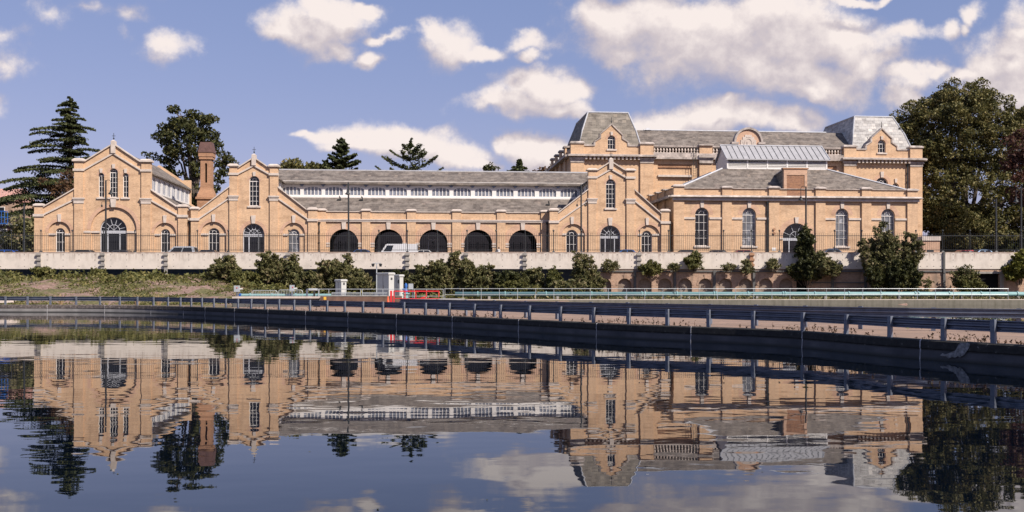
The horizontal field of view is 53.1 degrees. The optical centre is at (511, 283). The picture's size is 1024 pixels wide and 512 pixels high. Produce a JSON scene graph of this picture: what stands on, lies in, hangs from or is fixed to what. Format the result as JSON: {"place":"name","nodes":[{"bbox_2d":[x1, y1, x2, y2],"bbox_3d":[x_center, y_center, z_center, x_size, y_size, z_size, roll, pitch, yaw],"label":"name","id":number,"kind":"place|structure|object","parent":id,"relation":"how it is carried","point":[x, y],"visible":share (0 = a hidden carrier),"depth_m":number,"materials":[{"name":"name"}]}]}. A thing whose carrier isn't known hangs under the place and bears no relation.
{"place":"outdoors","nodes":[
{"label":"outdoors","id":0,"kind":"place"},
{"bbox_2d":[0,189,33,217],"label":"house","id":1,"kind":"structure","parent":0,"point":[8,208],"depth_m":173.84,"materials":[{"name":"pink brick"}]},
{"bbox_2d":[1,269,589,297],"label":"bridge back wall","id":2,"kind":"structure","parent":0,"point":[372,273],"depth_m":115.50,"materials":[{"name":"concrete"}]},
{"bbox_2d":[279,169,586,252],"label":"arcade building","id":3,"kind":"structure","parent":0,"point":[412,202],"depth_m":126.34,"materials":[{"name":"yellow brick"}]},
{"bbox_2d":[325,187,342,195],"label":"window","id":4,"kind":"structure","parent":3,"relation":"in","point":[336,191],"depth_m":126.72,"materials":[{"name":"white paint"}]},
{"bbox_2d":[368,187,384,195],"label":"window","id":5,"kind":"structure","parent":3,"relation":"in","point":[376,191],"depth_m":127.19,"materials":[{"name":"white paint"}]},
{"bbox_2d":[389,188,406,195],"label":"window","id":6,"kind":"structure","parent":3,"relation":"in","point":[394,191],"depth_m":127.42,"materials":[{"name":"white paint"}]},
{"bbox_2d":[475,188,491,196],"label":"window","id":7,"kind":"structure","parent":3,"relation":"in","point":[482,192],"depth_m":128.39,"materials":[{"name":"white paint"}]},
{"bbox_2d":[0,276,907,310],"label":"ground","id":8,"kind":"structure","parent":0,"point":[45,285],"depth_m":96.90,"materials":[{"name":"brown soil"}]},
{"bbox_2d":[28,266,56,276],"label":"bush","id":9,"kind":"object","parent":8,"relation":"on","point":[36,271],"visible":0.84,"depth_m":106.53,"materials":[{"name":"green plant"}]},
{"bbox_2d":[207,254,242,280],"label":"bush","id":10,"kind":"object","parent":8,"relation":"on","point":[225,266],"visible":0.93,"depth_m":104.60,"materials":[{"name":"green plant"}]},
{"bbox_2d":[228,269,260,281],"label":"bush","id":11,"kind":"object","parent":8,"relation":"on","point":[248,274],"visible":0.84,"depth_m":103.71,"materials":[{"name":"green plant"}]},
{"bbox_2d":[254,251,288,284],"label":"bush","id":12,"kind":"object","parent":8,"relation":"on","point":[269,266],"visible":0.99,"depth_m":104.78,"materials":[{"name":"green plant"}]},
{"bbox_2d":[0,266,570,298],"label":"grass","id":13,"kind":"structure","parent":8,"relation":"on","point":[133,276],"depth_m":104.03,"materials":[{"name":"green plant"}]},
{"bbox_2d":[272,253,303,287],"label":"bush","id":14,"kind":"object","parent":8,"relation":"on","point":[294,270],"visible":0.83,"depth_m":105.14,"materials":[{"name":"green plant"}]},
{"bbox_2d":[292,266,325,291],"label":"bush","id":15,"kind":"object","parent":8,"relation":"on","point":[310,278],"visible":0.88,"depth_m":104.14,"materials":[{"name":"green plant"}]},
{"bbox_2d":[314,253,360,293],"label":"bush","id":16,"kind":"object","parent":8,"relation":"on","point":[332,272],"visible":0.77,"depth_m":104.78,"materials":[{"name":"green plant"}]},
{"bbox_2d":[232,298,464,306],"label":"platform","id":17,"kind":"structure","parent":8,"relation":"on","point":[439,299],"depth_m":90.79,"materials":[{"name":"red concrete"}]},
{"bbox_2d":[238,293,330,295],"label":"pipe","id":18,"kind":"object","parent":17,"relation":"on","point":[250,294],"visible":0.48,"depth_m":81.39,"materials":[{"name":"metal"}]},
{"bbox_2d":[334,279,347,295],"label":"cabinet","id":19,"kind":"object","parent":17,"relation":"on","point":[340,285],"visible":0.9,"depth_m":83.20,"materials":[{"name":"white metal"}]},
{"bbox_2d":[376,273,394,295],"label":"cabinet","id":20,"kind":"object","parent":17,"relation":"on","point":[385,282],"visible":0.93,"depth_m":82.51,"materials":[{"name":"white metal"}]},
{"bbox_2d":[394,274,403,297],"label":"cabinet","id":21,"kind":"object","parent":17,"relation":"on","point":[398,282],"visible":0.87,"depth_m":85.18,"materials":[{"name":"white metal"}]},
{"bbox_2d":[346,268,375,294],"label":"bush","id":22,"kind":"object","parent":8,"relation":"on","point":[363,280],"visible":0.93,"depth_m":103.86,"materials":[{"name":"green plant"}]},
{"bbox_2d":[320,296,401,306],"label":"wall","id":23,"kind":"structure","parent":8,"relation":"on","point":[359,298],"depth_m":78.00,"materials":[{"name":"brown concrete"}]},
{"bbox_2d":[390,291,439,301],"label":"red gate","id":24,"kind":"structure","parent":8,"relation":"on","point":[394,298],"depth_m":74.45,"materials":[{"name":"metal"}]},
{"bbox_2d":[404,264,430,294],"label":"bush","id":25,"kind":"object","parent":8,"relation":"on","point":[417,276],"visible":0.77,"depth_m":105.13,"materials":[{"name":"green plant"}]},
{"bbox_2d":[424,258,453,293],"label":"bush","id":26,"kind":"object","parent":8,"relation":"on","point":[437,271],"visible":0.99,"depth_m":104.43,"materials":[{"name":"green plant"}]},
{"bbox_2d":[444,251,478,292],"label":"bush","id":27,"kind":"object","parent":8,"relation":"on","point":[464,268],"visible":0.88,"depth_m":104.95,"materials":[{"name":"green plant"}]},
{"bbox_2d":[467,262,495,291],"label":"bush","id":28,"kind":"object","parent":8,"relation":"on","point":[482,277],"visible":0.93,"depth_m":104.66,"materials":[{"name":"green plant"}]},
{"bbox_2d":[492,269,521,291],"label":"bush","id":29,"kind":"object","parent":8,"relation":"on","point":[502,278],"visible":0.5,"depth_m":103.71,"materials":[{"name":"green plant"}]},
{"bbox_2d":[0,252,1015,273],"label":"parapet wall","id":30,"kind":"structure","parent":8,"relation":"on","point":[166,261],"depth_m":110.00,"materials":[{"name":"concrete"}]},
{"bbox_2d":[0,230,1021,251],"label":"railing fence","id":31,"kind":"object","parent":30,"relation":"on","point":[483,235],"visible":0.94,"depth_m":110.19,"materials":[{"name":"black metal"}]},
{"bbox_2d":[600,259,620,273],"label":"bush","id":32,"kind":"object","parent":30,"relation":"attached to","point":[606,264],"visible":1,"depth_m":109.13,"materials":[{"name":"green plant"}]},
{"bbox_2d":[682,250,703,272],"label":"bush","id":33,"kind":"object","parent":30,"relation":"attached to","point":[692,260],"visible":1,"depth_m":108.74,"materials":[{"name":"green plant"}]},
{"bbox_2d":[740,257,755,274],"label":"bush","id":34,"kind":"object","parent":30,"relation":"attached to","point":[747,268],"visible":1,"depth_m":109.01,"materials":[{"name":"green plant"}]},
{"bbox_2d":[765,257,781,271],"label":"bush","id":35,"kind":"object","parent":30,"relation":"attached to","point":[773,263],"visible":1,"depth_m":109.14,"materials":[{"name":"green plant"}]},
{"bbox_2d":[793,223,816,257],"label":"bush","id":36,"kind":"object","parent":30,"relation":"attached to","point":[805,239],"visible":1,"depth_m":108.62,"materials":[{"name":"green plant"}]},
{"bbox_2d":[785,247,826,285],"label":"bush","id":37,"kind":"object","parent":30,"relation":"attached to","point":[804,266],"visible":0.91,"depth_m":108.30,"materials":[{"name":"green plant"}]},
{"bbox_2d":[1000,248,1023,284],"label":"ivy","id":38,"kind":"object","parent":30,"relation":"attached to","point":[1014,271],"visible":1,"depth_m":108.35,"materials":[{"name":"green plant"}]},
{"bbox_2d":[0,305,1023,366],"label":"basin kerb","id":39,"kind":"structure","parent":8,"relation":"on","point":[1004,354],"depth_m":43.33,"materials":[{"name":"grey concrete"}]},
{"bbox_2d":[0,296,1023,342],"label":"crash barrier","id":40,"kind":"object","parent":39,"relation":"on","point":[993,327],"visible":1,"depth_m":43.89,"materials":[{"name":"metal"}]},
{"bbox_2d":[244,304,1023,344],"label":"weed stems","id":41,"kind":"object","parent":39,"relation":"on","point":[822,330],"visible":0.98,"depth_m":39.09,"materials":[{"name":"plant"}]},
{"bbox_2d":[496,277,543,297],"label":"bush","id":42,"kind":"object","parent":8,"relation":"on","point":[521,283],"visible":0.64,"depth_m":103.13,"materials":[{"name":"green plant"}]},
{"bbox_2d":[520,267,545,291],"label":"bush","id":43,"kind":"object","parent":8,"relation":"on","point":[533,276],"visible":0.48,"depth_m":104.94,"materials":[{"name":"green plant"}]},
{"bbox_2d":[544,265,569,291],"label":"bush","id":44,"kind":"object","parent":8,"relation":"on","point":[553,274],"visible":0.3,"depth_m":104.17,"materials":[{"name":"green plant"}]},
{"bbox_2d":[547,278,591,298],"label":"bush","id":45,"kind":"object","parent":8,"relation":"on","point":[571,283],"visible":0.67,"depth_m":102.83,"materials":[{"name":"green plant"}]},
{"bbox_2d":[569,250,599,297],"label":"bush","id":46,"kind":"object","parent":8,"relation":"on","point":[580,269],"visible":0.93,"depth_m":105.56,"materials":[{"name":"green plant"}]},
{"bbox_2d":[587,271,607,291],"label":"bush","id":47,"kind":"object","parent":8,"relation":"on","point":[600,279],"visible":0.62,"depth_m":106.07,"materials":[{"name":"green plant"}]},
{"bbox_2d":[455,291,1023,298],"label":"water pipe","id":48,"kind":"object","parent":8,"relation":"on","point":[557,295],"visible":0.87,"depth_m":101.00,"materials":[{"name":"metal"}]},
{"bbox_2d":[532,289,1023,298],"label":"ground cover","id":49,"kind":"object","parent":8,"relation":"on","point":[807,297],"visible":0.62,"depth_m":100.89,"materials":[{"name":"green plant"}]},
{"bbox_2d":[568,300,1023,321],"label":"filter bed kerb","id":50,"kind":"structure","parent":8,"relation":"on","point":[824,301],"depth_m":98.60,"materials":[{"name":"concrete"}]},
{"bbox_2d":[466,299,1023,299],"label":"kerb coping","id":51,"kind":"object","parent":50,"relation":"on","point":[744,299],"visible":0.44,"depth_m":98.75,"materials":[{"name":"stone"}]},
{"bbox_2d":[445,288,1007,298],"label":"handrail","id":52,"kind":"object","parent":51,"relation":"on","point":[728,288],"visible":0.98,"depth_m":98.98,"materials":[{"name":"metal"}]},
{"bbox_2d":[597,269,1023,297],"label":"retaining wall","id":53,"kind":"structure","parent":8,"relation":"on","point":[737,278],"depth_m":110.08,"materials":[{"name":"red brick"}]},
{"bbox_2d":[637,259,664,277],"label":"bush","id":54,"kind":"object","parent":53,"relation":"on","point":[650,268],"visible":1,"depth_m":108.30,"materials":[{"name":"green plant"}]},
{"bbox_2d":[826,259,843,279],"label":"bush","id":55,"kind":"object","parent":53,"relation":"on","point":[838,268],"visible":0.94,"depth_m":108.31,"materials":[{"name":"green plant"}]},
{"bbox_2d":[811,250,835,275],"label":"bush","id":56,"kind":"object","parent":8,"relation":"on","point":[822,261],"visible":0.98,"depth_m":107.88,"materials":[{"name":"green plant"}]},
{"bbox_2d":[856,221,925,291],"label":"bush","id":57,"kind":"object","parent":8,"relation":"on","point":[872,251],"visible":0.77,"depth_m":106.91,"materials":[{"name":"green plant"}]},
{"bbox_2d":[862,251,924,297],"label":"bush","id":58,"kind":"object","parent":8,"relation":"on","point":[898,273],"visible":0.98,"depth_m":106.09,"materials":[{"name":"green plant"}]},
{"bbox_2d":[901,271,934,291],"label":"bush","id":59,"kind":"object","parent":8,"relation":"on","point":[928,282],"visible":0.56,"depth_m":106.34,"materials":[{"name":"green plant"}]},
{"bbox_2d":[948,264,980,291],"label":"bush","id":60,"kind":"object","parent":8,"relation":"on","point":[956,274],"visible":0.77,"depth_m":108.16,"materials":[{"name":"green plant"}]},
{"bbox_2d":[955,272,986,291],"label":"bush","id":61,"kind":"object","parent":8,"relation":"on","point":[964,282],"visible":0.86,"depth_m":107.34,"materials":[{"name":"green plant"}]},
{"bbox_2d":[0,312,1023,511],"bbox_3d":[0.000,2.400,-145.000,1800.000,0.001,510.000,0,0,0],"label":"water","id":62,"kind":"structure","parent":0,"point":[258,409],"depth_m":17.66,"materials":[{"name":"blue liquid"}]},
{"bbox_2d":[0,0,1023,251],"label":"sky","id":63,"kind":"structure","parent":0,"point":[475,83],"materials":[{"name":"blue"}]},
{"bbox_2d":[227,307,1023,343],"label":"path","id":64,"kind":"structure","parent":0,"point":[919,333],"depth_m":45.86,"materials":[{"name":"concrete"}]},
{"bbox_2d":[232,296,319,306],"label":"walkway","id":65,"kind":"structure","parent":64,"relation":"on","point":[277,298],"depth_m":78.60,"materials":[{"name":"beige concrete"}]},
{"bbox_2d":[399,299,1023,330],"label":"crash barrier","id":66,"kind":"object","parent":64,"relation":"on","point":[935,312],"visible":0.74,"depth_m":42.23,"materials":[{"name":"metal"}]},
{"bbox_2d":[547,111,927,236],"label":"engine house","id":67,"kind":"structure","parent":0,"point":[879,149],"depth_m":141.25,"materials":[{"name":"yellow brick"}]},
{"bbox_2d":[606,132,617,150],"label":"window","id":68,"kind":"structure","parent":67,"relation":"in","point":[611,140],"depth_m":138.57,"materials":[{"name":"white paint"}]},
{"bbox_2d":[647,144,923,251],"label":"hipped hall","id":69,"kind":"structure","parent":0,"point":[747,189],"depth_m":126.86,"materials":[{"name":"yellow brick"}]},
{"bbox_2d":[691,200,712,247],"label":"window","id":70,"kind":"structure","parent":69,"relation":"in","point":[701,215],"depth_m":125.74,"materials":[{"name":"white paint"}]},
{"bbox_2d":[738,201,759,247],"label":"window","id":71,"kind":"structure","parent":69,"relation":"in","point":[748,214],"depth_m":126.29,"materials":[{"name":"white paint"}]},
{"bbox_2d":[780,217,814,251],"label":"arched door","id":72,"kind":"structure","parent":69,"relation":"in","point":[789,226],"depth_m":126.78,"materials":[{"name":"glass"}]},
{"bbox_2d":[831,202,852,247],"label":"window","id":73,"kind":"structure","parent":69,"relation":"in","point":[841,215],"depth_m":127.34,"materials":[{"name":"white paint"}]},
{"bbox_2d":[877,202,898,245],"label":"window","id":74,"kind":"structure","parent":69,"relation":"in","point":[887,215],"depth_m":127.87,"materials":[{"name":"white paint"}]},
{"bbox_2d":[718,304,1023,320],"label":"filter bed water","id":75,"kind":"structure","parent":0,"point":[1001,306],"depth_m":94.13,"materials":[{"name":"black liquid"}]},
{"bbox_3d":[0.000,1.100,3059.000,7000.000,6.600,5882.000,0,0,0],"label":"upper ground","id":76,"kind":"structure","parent":0,"visible":0},
{"bbox_2d":[141,104,239,206],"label":"broadleaf tree","id":77,"kind":"object","parent":76,"relation":"on","point":[176,126],"visible":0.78,"depth_m":157.29,"materials":[{"name":"green plant"}]},
{"bbox_2d":[279,157,321,168],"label":"round tree","id":78,"kind":"object","parent":76,"relation":"on","point":[293,163],"visible":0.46,"depth_m":163.53,"materials":[{"name":"green plant"}]},
{"bbox_2d":[321,137,361,169],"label":"conifer tree","id":79,"kind":"object","parent":76,"relation":"on","point":[342,150],"visible":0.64,"depth_m":164.20,"materials":[{"name":"green plant"}]},
{"bbox_2d":[374,137,443,169],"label":"araucaria tree","id":80,"kind":"object","parent":76,"relation":"on","point":[421,154],"visible":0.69,"depth_m":163.97,"materials":[{"name":"green plant"}]},
{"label":"road","id":81,"kind":"structure","parent":0,"visible":0},
{"bbox_2d":[0,224,26,251],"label":"evergreen bush","id":82,"kind":"object","parent":81,"relation":"on","point":[3,246],"visible":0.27,"depth_m":131.84,"materials":[{"name":"green plant"}]},
{"bbox_2d":[4,215,33,251],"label":"evergreen bush","id":83,"kind":"object","parent":81,"relation":"on","point":[29,228],"visible":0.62,"depth_m":131.02,"materials":[{"name":"green plant"}]},
{"bbox_2d":[0,96,99,218],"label":"cedar tree","id":84,"kind":"object","parent":81,"relation":"on","point":[70,126],"visible":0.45,"depth_m":148.53,"materials":[{"name":"green plant"}]},
{"bbox_2d":[38,168,73,198],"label":"russet tree","id":85,"kind":"object","parent":81,"relation":"on","point":[52,189],"visible":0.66,"depth_m":141.67,"materials":[{"name":"brown plant"}]},
{"bbox_2d":[101,180,112,251],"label":"street lamp","id":86,"kind":"object","parent":81,"relation":"on","point":[109,193],"visible":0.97,"depth_m":111.96,"materials":[{"name":"black metal"}]},
{"bbox_2d":[33,133,194,251],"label":"gabled pump house","id":87,"kind":"structure","parent":81,"relation":"on","point":[147,197],"depth_m":118.93,"materials":[{"name":"yellow brick"}]},
{"bbox_2d":[56,214,64,251],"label":"window","id":88,"kind":"structure","parent":87,"relation":"in","point":[61,239],"depth_m":118.70,"materials":[{"name":"glass"}]},
{"bbox_2d":[96,168,105,198],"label":"window","id":89,"kind":"structure","parent":87,"relation":"in","point":[101,176],"depth_m":118.93,"materials":[{"name":"grey glass"}]},
{"bbox_2d":[100,217,126,251],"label":"arched door","id":90,"kind":"structure","parent":87,"relation":"in","point":[115,225],"depth_m":119.28,"materials":[{"name":"black glass"}]},
{"bbox_2d":[108,164,119,198],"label":"window","id":91,"kind":"structure","parent":87,"relation":"in","point":[113,173],"depth_m":119.04,"materials":[{"name":"white paint"}]},
{"bbox_2d":[121,169,129,198],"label":"window","id":92,"kind":"structure","parent":87,"relation":"in","point":[126,176],"depth_m":119.13,"materials":[{"name":"grey glass"}]},
{"bbox_2d":[161,215,169,251],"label":"window","id":93,"kind":"structure","parent":87,"relation":"in","point":[164,216],"depth_m":119.77,"materials":[{"name":"black glass"}]},
{"bbox_2d":[168,246,198,251],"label":"parked car","id":94,"kind":"object","parent":81,"relation":"on","point":[181,248],"visible":0.06,"depth_m":112.42,"materials":[{"name":"silver metal"}]},
{"bbox_2d":[195,142,216,207],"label":"brick chimney","id":95,"kind":"object","parent":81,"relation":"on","point":[207,157],"visible":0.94,"depth_m":125.89,"materials":[{"name":"brick"}]},
{"bbox_2d":[190,149,320,251],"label":"gabled pump house","id":96,"kind":"structure","parent":81,"relation":"on","point":[253,197],"depth_m":120.28,"materials":[{"name":"yellow brick"}]},
{"bbox_2d":[209,214,219,251],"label":"window","id":97,"kind":"structure","parent":96,"relation":"in","point":[212,232],"depth_m":120.27,"materials":[{"name":"glass"}]},
{"bbox_2d":[239,215,267,251],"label":"arched door","id":98,"kind":"structure","parent":96,"relation":"in","point":[254,226],"depth_m":120.57,"materials":[{"name":"black glass"}]},
{"bbox_2d":[247,172,260,207],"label":"window","id":99,"kind":"structure","parent":96,"relation":"in","point":[254,181],"depth_m":120.48,"materials":[{"name":"grey glass"}]},
{"bbox_2d":[289,215,299,251],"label":"window","id":100,"kind":"structure","parent":96,"relation":"in","point":[292,239],"depth_m":121.13,"materials":[{"name":"white paint"}]},
{"bbox_2d":[381,244,418,251],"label":"parked van","id":101,"kind":"object","parent":81,"relation":"on","point":[399,247],"visible":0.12,"depth_m":112.41,"materials":[{"name":"white paint"}]},
{"bbox_2d":[546,156,671,251],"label":"gabled pump house","id":102,"kind":"structure","parent":81,"relation":"on","point":[615,201],"depth_m":124.13,"materials":[{"name":"yellow brick"}]},
{"bbox_2d":[566,217,576,251],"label":"window","id":103,"kind":"structure","parent":102,"relation":"in","point":[572,239],"depth_m":124.12,"materials":[{"name":"white paint"}]},
{"bbox_2d":[604,175,616,209],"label":"window","id":104,"kind":"structure","parent":102,"relation":"in","point":[610,184],"depth_m":124.33,"materials":[{"name":"glass"}]},
{"bbox_2d":[597,218,623,251],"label":"arched door","id":105,"kind":"structure","parent":102,"relation":"in","point":[604,229],"depth_m":124.42,"materials":[{"name":"black glass"}]},
{"bbox_2d":[642,218,651,251],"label":"window","id":106,"kind":"structure","parent":102,"relation":"in","point":[644,238],"depth_m":124.94,"materials":[{"name":"white paint"}]},
{"bbox_2d":[914,236,940,251],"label":"brick hut","id":107,"kind":"object","parent":81,"relation":"on","point":[932,243],"visible":0.48,"depth_m":121.00,"materials":[{"name":"brick"}]},
{"bbox_2d":[889,77,1023,251],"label":"plane tree","id":108,"kind":"object","parent":81,"relation":"on","point":[947,107],"visible":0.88,"depth_m":143.78,"materials":[{"name":"green plant"}]},
{"bbox_2d":[989,227,1023,251],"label":"evergreen bush","id":109,"kind":"object","parent":81,"relation":"on","point":[1004,248],"visible":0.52,"depth_m":144.88,"materials":[{"name":"green plant"}]},
{"bbox_2d":[999,128,1023,206],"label":"copper tree","id":110,"kind":"object","parent":81,"relation":"on","point":[1013,164],"visible":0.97,"depth_m":135.69,"materials":[{"name":"purple plant"}]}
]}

